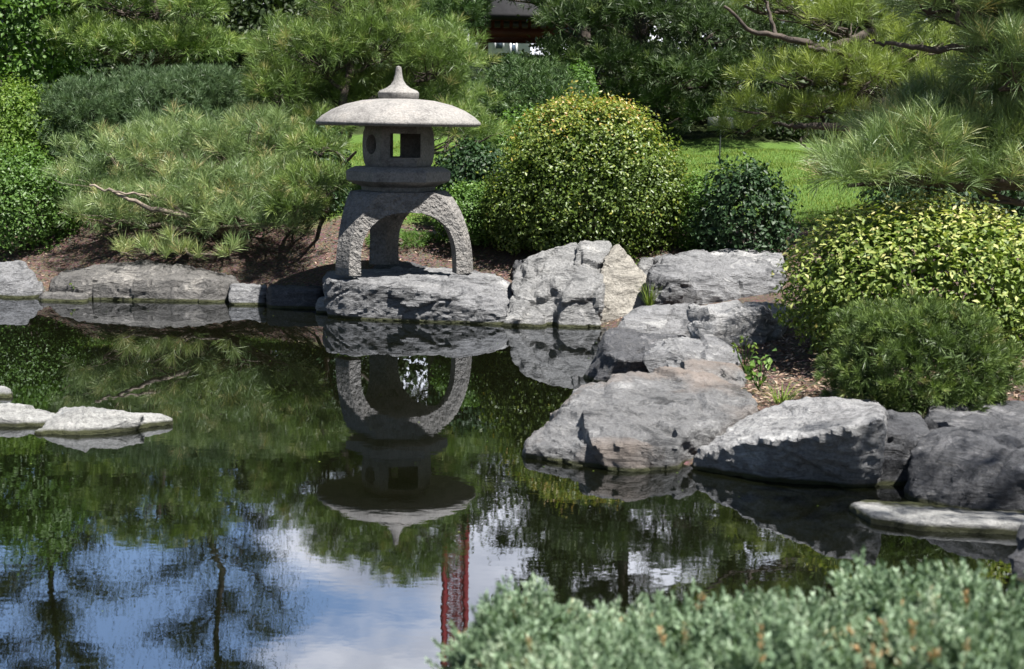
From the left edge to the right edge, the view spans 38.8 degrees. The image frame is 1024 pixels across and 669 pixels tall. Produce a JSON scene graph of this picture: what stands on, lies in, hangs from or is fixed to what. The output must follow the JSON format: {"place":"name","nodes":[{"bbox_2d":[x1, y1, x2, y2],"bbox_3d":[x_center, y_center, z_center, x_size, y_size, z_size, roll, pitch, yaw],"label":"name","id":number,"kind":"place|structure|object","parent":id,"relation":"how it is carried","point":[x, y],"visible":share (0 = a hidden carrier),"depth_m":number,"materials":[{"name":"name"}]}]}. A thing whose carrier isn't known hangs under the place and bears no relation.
{"place":"outdoors","nodes":[
{"label":"outdoors","id":0,"kind":"place"},
{"bbox_2d":[0,297,1022,668],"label":"water","id":1,"kind":"structure","parent":0,"point":[300,489],"depth_m":6.08,"materials":[{"name":"green liquid"}]},
{"bbox_2d":[0,386,12,397],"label":"boulder","id":2,"kind":"object","parent":1,"relation":"in","point":[5,392],"visible":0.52,"depth_m":8.26,"materials":[{"name":"grey stone"}]},
{"bbox_2d":[0,402,55,426],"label":"boulder","id":3,"kind":"object","parent":1,"relation":"in","point":[16,415],"visible":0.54,"depth_m":7.54,"materials":[{"name":"grey stone"}]},
{"bbox_2d":[37,291,88,301],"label":"boulder","id":4,"kind":"object","parent":1,"relation":"in","point":[58,296],"visible":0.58,"depth_m":12.51,"materials":[{"name":"grey stone"}]},
{"bbox_2d":[34,406,172,434],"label":"boulder","id":5,"kind":"object","parent":1,"relation":"in","point":[82,420],"visible":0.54,"depth_m":7.39,"materials":[{"name":"grey stone"}]},
{"bbox_2d":[849,500,1023,534],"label":"boulder","id":6,"kind":"object","parent":1,"relation":"in","point":[917,516],"visible":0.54,"depth_m":5.91,"materials":[{"name":"grey stone"}]},
{"bbox_2d":[0,53,1023,465],"bbox_3d":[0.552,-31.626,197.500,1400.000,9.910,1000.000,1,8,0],"label":"ground","id":7,"kind":"structure","parent":0,"point":[304,255],"depth_m":13.58,"materials":[{"name":"brown soil"}]},
{"bbox_2d":[0,260,43,297],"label":"boulder","id":8,"kind":"object","parent":7,"relation":"on","point":[18,278],"visible":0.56,"depth_m":12.77,"materials":[{"name":"grey stone"}]},
{"bbox_2d":[0,140,89,260],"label":"leafy shrub","id":9,"kind":"object","parent":7,"relation":"on","point":[19,200],"visible":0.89,"depth_m":13.60,"materials":[{"name":"green plant"}]},
{"bbox_2d":[0,71,91,204],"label":"leafy shrub","id":10,"kind":"object","parent":7,"relation":"on","point":[9,104],"visible":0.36,"depth_m":14.52,"materials":[{"name":"green plant"}]},
{"bbox_2d":[0,0,107,151],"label":"broadleaf tree","id":11,"kind":"object","parent":7,"relation":"on","point":[16,33],"visible":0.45,"depth_m":17.12,"materials":[{"name":"green plant"}]},
{"bbox_2d":[0,0,143,88],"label":"dark bush","id":12,"kind":"object","parent":7,"relation":"on","point":[110,65],"visible":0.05,"depth_m":24.42,"materials":[{"name":"green plant"}]},
{"bbox_2d":[2,0,232,95],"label":"broad tree","id":13,"kind":"object","parent":7,"relation":"on","point":[143,50],"visible":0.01,"depth_m":25.98,"materials":[{"name":"green plant"}]},
{"bbox_2d":[35,0,250,128],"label":"layered pine","id":14,"kind":"object","parent":7,"relation":"on","point":[160,40],"visible":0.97,"depth_m":16.86,"materials":[{"name":"green plant"}]},
{"bbox_2d":[49,260,238,301],"bbox_3d":[-3.343,-0.358,12.987,1.860,0.597,0.844,1,8,0],"label":"boulder","id":15,"kind":"object","parent":7,"relation":"on","point":[142,280],"visible":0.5,"depth_m":12.67,"materials":[{"name":"grey stone"}]},
{"bbox_2d":[24,50,266,202],"bbox_3d":[-3.724,-2.130,15.065,2.649,1.631,2.010,1,8,0],"label":"spreading juniper","id":16,"kind":"object","parent":7,"relation":"on","point":[88,99],"visible":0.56,"depth_m":14.64,"materials":[{"name":"green plant"}]},
{"bbox_2d":[97,0,250,93],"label":"dark bush","id":17,"kind":"object","parent":7,"relation":"on","point":[217,62],"visible":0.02,"depth_m":27.10,"materials":[{"name":"green plant"}]},
{"bbox_2d":[38,98,331,258],"bbox_3d":[-3.025,-1.526,13.745,2.853,1.486,2.438,1,8,0],"label":"spreading pine","id":18,"kind":"object","parent":7,"relation":"on","point":[196,211],"visible":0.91,"depth_m":13.33,"materials":[{"name":"green plant"}]},
{"bbox_2d":[228,283,266,304],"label":"boulder","id":19,"kind":"object","parent":7,"relation":"on","point":[245,294],"visible":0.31,"depth_m":12.49,"materials":[{"name":"grey stone"}]},
{"bbox_2d":[172,0,339,74],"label":"broad tree","id":20,"kind":"object","parent":7,"relation":"on","point":[296,7],"visible":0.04,"depth_m":27.60,"materials":[{"name":"green plant"}]},
{"bbox_2d":[183,0,356,103],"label":"dark bush","id":21,"kind":"object","parent":7,"relation":"on","point":[255,15],"visible":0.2,"depth_m":26.07,"materials":[{"name":"green plant"}]},
{"bbox_2d":[266,284,323,308],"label":"boulder","id":22,"kind":"object","parent":7,"relation":"on","point":[292,296],"visible":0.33,"depth_m":12.32,"materials":[{"name":"grey stone"}]},
{"bbox_2d":[315,296,326,312],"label":"boulder","id":23,"kind":"object","parent":7,"relation":"on","point":[320,306],"visible":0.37,"depth_m":12.04,"materials":[{"name":"grey stone"}]},
{"bbox_2d":[290,124,354,218],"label":"dark leafy shrub","id":24,"kind":"object","parent":7,"relation":"on","point":[338,202],"visible":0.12,"depth_m":14.09,"materials":[{"name":"green plant"}]},
{"bbox_2d":[298,0,427,87],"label":"dark bush","id":25,"kind":"object","parent":7,"relation":"on","point":[385,64],"visible":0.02,"depth_m":26.73,"materials":[{"name":"green plant"}]},
{"bbox_2d":[229,0,517,228],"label":"broad pine","id":26,"kind":"object","parent":7,"relation":"on","point":[356,30],"visible":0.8,"depth_m":14.37,"materials":[{"name":"green plant"}]},
{"bbox_2d":[373,261,425,268],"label":"boulder","id":27,"kind":"object","parent":7,"relation":"on","point":[404,264],"visible":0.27,"depth_m":12.91,"materials":[{"name":"grey stone"}]},
{"bbox_2d":[364,227,441,249],"bbox_3d":[-1.014,-0.882,13.521,0.737,0.204,0.705,-7,11,-43],"label":"ground juniper","id":28,"kind":"object","parent":7,"relation":"on","point":[409,237],"visible":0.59,"depth_m":13.38,"materials":[{"name":"green plant"}]},
{"bbox_2d":[322,266,512,324],"bbox_3d":[-0.826,-0.245,12.339,1.711,0.627,1.667,1,8,0],"label":"boulder","id":29,"kind":"object","parent":7,"relation":"on","point":[429,294],"visible":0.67,"depth_m":11.68,"materials":[{"name":"grey stone"}]},
{"bbox_2d":[315,66,480,275],"bbox_3d":[-0.945,-1.377,12.081,1.366,1.690,1.366,1,8,0],"label":"stone lantern","id":30,"kind":"object","parent":29,"relation":"on","point":[387,198],"visible":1,"depth_m":11.81,"materials":[{"name":"grey stone"}]},
{"bbox_2d":[360,0,495,102],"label":"round topped pine","id":31,"kind":"object","parent":7,"relation":"on","point":[477,9],"visible":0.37,"depth_m":22.65,"materials":[{"name":"green plant"}]},
{"bbox_2d":[404,54,473,100],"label":"dark bush","id":32,"kind":"object","parent":7,"relation":"on","point":[451,78],"depth_m":26.25,"materials":[{"name":"green plant"}]},
{"bbox_2d":[430,178,500,247],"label":"leafy shrub","id":33,"kind":"object","parent":7,"relation":"on","point":[470,214],"visible":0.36,"depth_m":13.10,"materials":[{"name":"green plant"}]},
{"bbox_2d":[433,137,510,219],"bbox_3d":[-0.389,-1.421,13.848,0.818,0.927,1.111,1,8,0],"label":"dark leafy shrub","id":34,"kind":"object","parent":7,"relation":"on","point":[456,165],"visible":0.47,"depth_m":13.58,"materials":[{"name":"green plant"}]},
{"bbox_2d":[459,29,530,54],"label":"white house","id":35,"kind":"structure","parent":7,"relation":"on","point":[495,48],"depth_m":64.82,"materials":[{"name":"paint"}]},
{"bbox_2d":[494,43,503,49],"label":"window","id":36,"kind":"structure","parent":35,"relation":"in","point":[496,45],"depth_m":64.76,"materials":[{"name":"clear glass"}]},
{"bbox_2d":[510,43,516,53],"bbox_3d":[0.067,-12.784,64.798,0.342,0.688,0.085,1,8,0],"label":"door","id":37,"kind":"structure","parent":35,"relation":"in","point":[513,46],"depth_m":64.77,"materials":[{"name":"white glass"}]},
{"bbox_2d":[473,103,544,177],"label":"bright shrub","id":38,"kind":"object","parent":7,"relation":"on","point":[502,140],"visible":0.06,"depth_m":15.68,"materials":[{"name":"green plant"}]},
{"bbox_2d":[3,141,1015,231],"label":"lawn grass","id":39,"kind":"structure","parent":7,"relation":"on","point":[739,154],"depth_m":18.24,"materials":[{"name":"green plant"}]},
{"bbox_2d":[483,50,540,67],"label":"flowering hedge","id":40,"kind":"object","parent":7,"relation":"on","point":[503,56],"visible":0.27,"depth_m":35.19,"materials":[{"name":"green plant"}]},
{"bbox_2d":[1,210,1023,417],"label":"mulch chips","id":41,"kind":"object","parent":7,"relation":"on","point":[799,375],"visible":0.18,"depth_m":9.24,"materials":[{"name":"brown wood"}]},
{"bbox_2d":[813,285,1023,416],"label":"mugo pine","id":42,"kind":"object","parent":41,"relation":"on","point":[857,370],"visible":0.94,"depth_m":7.33,"materials":[{"name":"green plant"}]},
{"bbox_2d":[511,259,524,275],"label":"boulder","id":43,"kind":"object","parent":7,"relation":"on","point":[517,263],"visible":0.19,"depth_m":12.42,"materials":[{"name":"grey stone"}]},
{"bbox_2d":[452,50,596,173],"bbox_3d":[0.175,-2.588,17.321,1.827,1.631,1.863,1,8,0],"label":"rounded conifer","id":44,"kind":"object","parent":7,"relation":"on","point":[546,85],"visible":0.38,"depth_m":16.95,"materials":[{"name":"green plant"}]},
{"bbox_2d":[462,0,629,60],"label":"garden pavilion","id":45,"kind":"structure","parent":7,"relation":"on","point":[507,24],"depth_m":41.08,"materials":[{"name":"red wood"}]},
{"bbox_2d":[503,240,611,327],"bbox_3d":[0.425,-0.309,11.934,0.986,0.929,1.110,1,8,0],"label":"boulder","id":46,"kind":"object","parent":7,"relation":"on","point":[561,286],"visible":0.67,"depth_m":11.64,"materials":[{"name":"grey stone"}]},
{"bbox_2d":[566,58,600,101],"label":"pale leaf shrub","id":47,"kind":"object","parent":7,"relation":"on","point":[586,78],"visible":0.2,"depth_m":18.54,"materials":[{"name":"green plant"}]},
{"bbox_2d":[578,0,590,44],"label":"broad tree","id":48,"kind":"object","parent":7,"relation":"on","point":[587,34],"visible":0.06,"depth_m":31.17,"materials":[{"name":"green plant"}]},
{"bbox_2d":[522,0,654,66],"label":"dark conifer","id":49,"kind":"object","parent":7,"relation":"on","point":[554,35],"visible":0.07,"depth_m":33.33,"materials":[{"name":"green plant"}]},
{"bbox_2d":[473,80,706,264],"bbox_3d":[0.690,-1.441,12.941,2.064,1.629,1.845,1,8,0],"label":"clipped dome shrub","id":50,"kind":"object","parent":7,"relation":"on","point":[535,200],"visible":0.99,"depth_m":12.56,"materials":[{"name":"green plant"}]},
{"bbox_2d":[566,26,654,108],"bbox_3d":[1.826,-4.875,26.516,1.938,1.596,2.218,1,8,0],"label":"dark bush","id":51,"kind":"object","parent":7,"relation":"on","point":[598,78],"visible":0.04,"depth_m":26.08,"materials":[{"name":"green plant"}]},
{"bbox_2d":[600,244,647,322],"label":"boulder","id":52,"kind":"object","parent":7,"relation":"on","point":[621,272],"visible":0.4,"depth_m":11.74,"materials":[{"name":"beige stone"}]},
{"bbox_2d":[583,326,685,382],"bbox_3d":[0.833,0.264,9.329,0.804,0.566,0.813,1,8,0],"label":"boulder","id":53,"kind":"object","parent":7,"relation":"on","point":[622,349],"visible":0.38,"depth_m":9.07,"materials":[{"name":"grey stone"}]},
{"bbox_2d":[552,2,716,72],"bbox_3d":[3.257,-7.613,33.256,4.649,3.334,2.515,1,8,0],"label":"dark bush","id":54,"kind":"object","parent":7,"relation":"on","point":[702,38],"visible":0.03,"depth_m":32.84,"materials":[{"name":"green plant"}]},
{"bbox_2d":[522,366,758,471],"bbox_3d":[0.726,0.527,7.525,1.082,0.589,1.656,3,9,14],"label":"boulder","id":55,"kind":"object","parent":7,"relation":"on","point":[664,418],"visible":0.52,"depth_m":7.10,"materials":[{"name":"grey stone"}]},
{"bbox_2d":[637,257,653,274],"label":"boulder","id":56,"kind":"object","parent":7,"relation":"on","point":[644,264],"visible":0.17,"depth_m":12.20,"materials":[{"name":"grey stone"}]},
{"bbox_2d":[635,280,661,305],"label":"grass clump","id":57,"kind":"object","parent":7,"relation":"on","point":[649,300],"visible":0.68,"depth_m":11.00,"materials":[{"name":"green plant"}]},
{"bbox_2d":[618,303,690,337],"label":"boulder","id":58,"kind":"object","parent":7,"relation":"on","point":[665,319],"visible":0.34,"depth_m":10.01,"materials":[{"name":"grey stone"}]},
{"bbox_2d":[484,0,836,145],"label":"tall dark pine","id":59,"kind":"object","parent":7,"relation":"on","point":[637,58],"visible":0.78,"depth_m":21.79,"materials":[{"name":"green plant"}]},
{"bbox_2d":[643,334,741,372],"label":"boulder","id":60,"kind":"object","parent":7,"relation":"on","point":[672,352],"visible":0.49,"depth_m":8.87,"materials":[{"name":"grey stone"}]},
{"bbox_2d":[672,165,715,251],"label":"green shrub","id":61,"kind":"object","parent":7,"relation":"on","point":[688,242],"visible":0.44,"depth_m":12.74,"materials":[{"name":"green plant"}]},
{"bbox_2d":[650,75,766,122],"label":"dark bush","id":62,"kind":"object","parent":7,"relation":"on","point":[664,118],"visible":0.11,"depth_m":24.23,"materials":[{"name":"green plant"}]},
{"bbox_2d":[680,357,746,387],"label":"boulder","id":63,"kind":"object","parent":7,"relation":"on","point":[732,373],"visible":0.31,"depth_m":8.40,"materials":[{"name":"grey stone"}]},
{"bbox_2d":[646,248,786,304],"bbox_3d":[1.701,-0.449,11.967,1.255,0.500,1.287,1,8,0],"label":"boulder","id":64,"kind":"object","parent":7,"relation":"on","point":[701,277],"visible":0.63,"depth_m":11.48,"materials":[{"name":"grey stone"}]},
{"bbox_2d":[707,116,733,155],"bbox_3d":[2.770,-2.555,19.323,0.344,0.695,0.072,1,8,0],"label":"garden sign","id":65,"kind":"object","parent":7,"relation":"on","point":[710,125],"visible":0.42,"depth_m":19.30,"materials":[{"name":"grey metal"}]},
{"bbox_2d":[424,544,1023,668],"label":"blue green juniper","id":66,"kind":"object","parent":7,"relation":"on","point":[934,618],"visible":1,"depth_m":2.77,"materials":[{"name":"green plant"}]},
{"bbox_2d":[649,0,803,91],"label":"dark bush","id":67,"kind":"object","parent":7,"relation":"on","point":[700,35],"visible":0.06,"depth_m":28.97,"materials":[{"name":"green plant"}]},
{"bbox_2d":[686,300,777,346],"bbox_3d":[1.435,0.117,9.737,0.598,0.710,0.910,1,8,0],"label":"boulder","id":68,"kind":"object","parent":7,"relation":"on","point":[732,321],"visible":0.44,"depth_m":9.36,"materials":[{"name":"grey stone"}]},
{"bbox_2d":[686,0,794,50],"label":"dark conifer","id":69,"kind":"object","parent":7,"relation":"on","point":[717,37],"visible":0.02,"depth_m":31.20,"materials":[{"name":"green plant"}]},
{"bbox_2d":[730,335,757,371],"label":"leafy plant","id":70,"kind":"object","parent":7,"relation":"on","point":[738,349],"visible":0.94,"depth_m":8.29,"materials":[{"name":"green plant"}]},
{"bbox_2d":[687,152,803,260],"bbox_3d":[1.995,-1.046,12.360,0.982,1.014,1.041,1,8,0],"label":"dark leafy shrub","id":71,"kind":"object","parent":7,"relation":"on","point":[776,234],"visible":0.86,"depth_m":12.18,"materials":[{"name":"green plant"}]},
{"bbox_2d":[744,348,776,389],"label":"leafy plant","id":72,"kind":"object","parent":7,"relation":"on","point":[751,372],"visible":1,"depth_m":8.00,"materials":[{"name":"green plant"}]},
{"bbox_2d":[752,302,791,340],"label":"boulder","id":73,"kind":"object","parent":7,"relation":"on","point":[778,332],"visible":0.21,"depth_m":9.54,"materials":[{"name":"grey stone"}]},
{"bbox_2d":[751,379,820,403],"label":"grass clump","id":74,"kind":"object","parent":7,"relation":"on","point":[781,399],"visible":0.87,"depth_m":7.77,"materials":[{"name":"green plant"}]},
{"bbox_2d":[692,396,888,487],"bbox_3d":[1.356,0.583,6.987,0.888,0.614,1.101,4,9,17],"label":"boulder","id":75,"kind":"object","parent":7,"relation":"on","point":[838,441],"visible":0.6,"depth_m":6.56,"materials":[{"name":"grey stone"}]},
{"bbox_2d":[721,98,869,140],"bbox_3d":[4.648,-3.477,23.327,2.930,0.759,2.156,1,8,0],"label":"dark bush","id":76,"kind":"object","parent":7,"relation":"on","point":[784,132],"visible":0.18,"depth_m":22.79,"materials":[{"name":"green plant"}]},
{"bbox_2d":[726,41,898,114],"bbox_3d":[5.175,-4.496,25.635,3.454,1.416,2.437,1,8,0],"label":"dark bush","id":77,"kind":"object","parent":7,"relation":"on","point":[801,81],"visible":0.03,"depth_m":25.18,"materials":[{"name":"green plant"}]},
{"bbox_2d":[766,0,921,90],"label":"dark bush","id":78,"kind":"object","parent":7,"relation":"on","point":[845,26],"visible":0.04,"depth_m":28.91,"materials":[{"name":"green plant"}]},
{"bbox_2d":[706,0,1020,211],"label":"lawn pine","id":79,"kind":"object","parent":7,"relation":"on","point":[856,56],"visible":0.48,"depth_m":12.75,"materials":[{"name":"green plant"}]},
{"bbox_2d":[791,0,939,54],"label":"dark conifer","id":80,"kind":"object","parent":7,"relation":"on","point":[859,27],"visible":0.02,"depth_m":29.61,"materials":[{"name":"green plant"}]},
{"bbox_2d":[768,189,1023,363],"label":"yellow green shrub","id":81,"kind":"object","parent":7,"relation":"on","point":[868,257],"visible":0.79,"depth_m":8.47,"materials":[{"name":"green plant"}]},
{"bbox_2d":[880,409,929,485],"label":"boulder","id":82,"kind":"object","parent":7,"relation":"on","point":[906,432],"visible":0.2,"depth_m":6.60,"materials":[{"name":"grey stone"}]},
{"bbox_2d":[787,0,1023,207],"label":"overhanging pine","id":83,"kind":"object","parent":7,"relation":"on","point":[966,137],"visible":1,"depth_m":8.70,"materials":[{"name":"green plant"}]},
{"bbox_2d":[827,8,997,111],"bbox_3d":[7.104,-4.738,25.523,3.748,2.023,2.320,1,8,0],"label":"dark bush","id":84,"kind":"object","parent":7,"relation":"on","point":[928,41],"visible":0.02,"depth_m":25.18,"materials":[{"name":"green plant"}]},
{"bbox_2d":[880,1,955,88],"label":"dark bush","id":85,"kind":"object","parent":7,"relation":"on","point":[922,31],"depth_m":29.27,"materials":[{"name":"green plant"}]},
{"bbox_2d":[852,175,1023,278],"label":"dark leafy shrub","id":86,"kind":"object","parent":7,"relation":"on","point":[1018,209],"visible":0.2,"depth_m":11.30,"materials":[{"name":"green plant"}]},
{"bbox_2d":[904,422,1023,512],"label":"boulder","id":87,"kind":"object","parent":7,"relation":"on","point":[979,467],"visible":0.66,"depth_m":6.24,"materials":[{"name":"grey stone"}]},
{"bbox_2d":[923,400,1023,429],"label":"boulder","id":88,"kind":"object","parent":7,"relation":"on","point":[961,415],"visible":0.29,"depth_m":7.05,"materials":[{"name":"grey stone"}]},
{"bbox_2d":[941,32,1022,100],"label":"dark bush","id":89,"kind":"object","parent":7,"relation":"on","point":[980,77],"visible":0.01,"depth_m":25.36,"materials":[{"name":"green plant"}]},
{"bbox_2d":[1008,524,1023,584],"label":"boulder","id":90,"kind":"object","parent":7,"relation":"on","point":[1016,558],"visible":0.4,"depth_m":5.20,"materials":[{"name":"grey stone"}]},
{"bbox_2d":[85,0,957,54],"label":"sky","id":91,"kind":"structure","parent":0,"point":[534,49],"materials":[{"name":"white"}]}
]}

